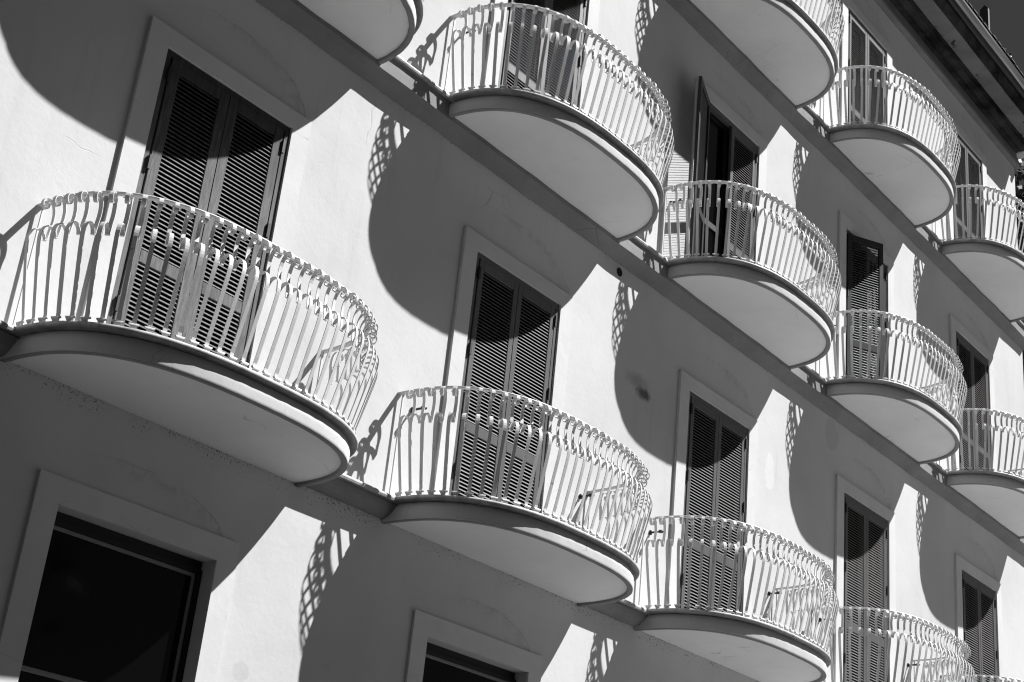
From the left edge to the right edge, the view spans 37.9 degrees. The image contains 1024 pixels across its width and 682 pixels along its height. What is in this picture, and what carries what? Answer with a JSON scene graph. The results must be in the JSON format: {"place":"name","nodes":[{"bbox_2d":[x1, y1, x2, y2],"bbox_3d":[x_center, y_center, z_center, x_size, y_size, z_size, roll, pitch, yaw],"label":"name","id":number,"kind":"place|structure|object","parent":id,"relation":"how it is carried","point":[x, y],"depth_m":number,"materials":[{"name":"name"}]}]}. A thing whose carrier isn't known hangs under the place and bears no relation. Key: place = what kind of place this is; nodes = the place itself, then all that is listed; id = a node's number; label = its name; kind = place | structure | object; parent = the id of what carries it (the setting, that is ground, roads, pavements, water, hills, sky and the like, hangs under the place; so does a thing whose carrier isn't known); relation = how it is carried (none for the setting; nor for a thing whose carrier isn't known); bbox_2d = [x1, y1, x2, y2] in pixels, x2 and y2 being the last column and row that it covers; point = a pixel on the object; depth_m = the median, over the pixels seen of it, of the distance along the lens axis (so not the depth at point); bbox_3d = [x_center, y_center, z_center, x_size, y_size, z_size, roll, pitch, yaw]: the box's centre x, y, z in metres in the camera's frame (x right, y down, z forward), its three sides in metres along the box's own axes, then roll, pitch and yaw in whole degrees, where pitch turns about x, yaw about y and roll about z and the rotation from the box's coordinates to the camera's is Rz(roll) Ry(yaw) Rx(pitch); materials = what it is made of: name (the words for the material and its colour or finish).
{"place":"outdoors","nodes":[
{"label":"outdoors","id":0,"kind":"place"},
{"bbox_2d":[0,0,1023,681],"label":"apartment building","id":1,"kind":"structure","parent":0,"point":[510,340],"depth_m":12.62,"materials":[{"name":"paint"}]},
{"bbox_2d":[0,469,239,681],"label":"ground floor window","id":2,"kind":"structure","parent":1,"relation":"in","point":[88,602],"depth_m":9.33,"materials":[{"name":"black glass"}]},
{"bbox_2d":[79,16,311,374],"bbox_3d":[-2.184,-0.763,10.376,0.144,2.606,1.550,-13,-30,37],"label":"shuttered door","id":3,"kind":"structure","parent":1,"relation":"in","point":[198,133],"depth_m":10.45,"materials":[{"name":"grey wood"}]},
{"bbox_2d":[405,609,542,681],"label":"ground floor window","id":4,"kind":"structure","parent":1,"relation":"in","point":[426,661],"depth_m":11.76,"materials":[{"name":"black glass"}]},
{"bbox_2d":[434,226,573,516],"bbox_3d":[-0.085,0.509,12.758,0.144,2.606,1.550,-13,-30,37],"label":"shuttered door","id":5,"kind":"structure","parent":1,"relation":"in","point":[511,325],"depth_m":12.83,"materials":[{"name":"paint"}]},
{"bbox_2d":[484,0,599,114],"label":"shuttered door","id":6,"kind":"structure","parent":1,"relation":"in","point":[586,12],"depth_m":14.27,"materials":[{"name":"paint"}]},
{"bbox_2d":[666,370,757,617],"bbox_3d":[2.014,1.780,15.140,0.144,2.606,1.550,-13,-30,37],"label":"shuttered door","id":7,"kind":"structure","parent":1,"relation":"in","point":[715,456],"depth_m":15.21,"materials":[{"name":"paint"}]},
{"bbox_2d":[686,76,766,266],"bbox_3d":[2.289,-1.513,16.444,0.299,2.556,1.829,-9,-28,31],"label":"shuttered door","id":8,"kind":"structure","parent":1,"relation":"in","point":[724,147],"depth_m":16.74,"materials":[{"name":"paint"}]},
{"bbox_2d":[833,475,895,681],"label":"shuttered door","id":9,"kind":"structure","parent":1,"relation":"in","point":[865,557],"depth_m":17.60,"materials":[{"name":"paint"}]},
{"bbox_2d":[837,211,893,380],"bbox_3d":[4.554,-0.204,18.871,0.387,2.556,1.550,-13,-30,37],"label":"shuttered door","id":10,"kind":"structure","parent":1,"relation":"in","point":[866,271],"depth_m":18.87,"materials":[{"name":"paint"}]},
{"bbox_2d":[840,0,892,125],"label":"shuttered door","id":11,"kind":"structure","parent":1,"relation":"in","point":[862,43],"depth_m":20.51,"materials":[{"name":"paint"}]},
{"bbox_2d":[945,111,988,239],"bbox_3d":[6.893,-2.045,22.704,0.144,2.536,1.536,-13,-30,37],"label":"shuttered door","id":12,"kind":"structure","parent":1,"relation":"in","point":[972,170],"depth_m":22.99,"materials":[{"name":"paint"}]},
{"bbox_2d":[949,315,996,470],"bbox_3d":[6.558,1.089,21.325,0.144,2.556,1.550,-13,-30,37],"label":"shuttered door","id":13,"kind":"structure","parent":1,"relation":"in","point":[976,360],"depth_m":21.55,"materials":[{"name":"paint"}]},
{"bbox_2d":[954,554,1003,681],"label":"shuttered door","id":14,"kind":"structure","parent":1,"relation":"in","point":[978,597],"depth_m":20.16,"materials":[{"name":"paint"}]},
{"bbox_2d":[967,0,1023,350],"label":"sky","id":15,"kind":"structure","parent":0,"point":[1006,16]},
{"bbox_2d":[1015,158,1023,378],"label":"tree","id":16,"kind":"object","parent":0,"point":[1019,190],"depth_m":28.64,"materials":[{"name":"plant"}]}
]}

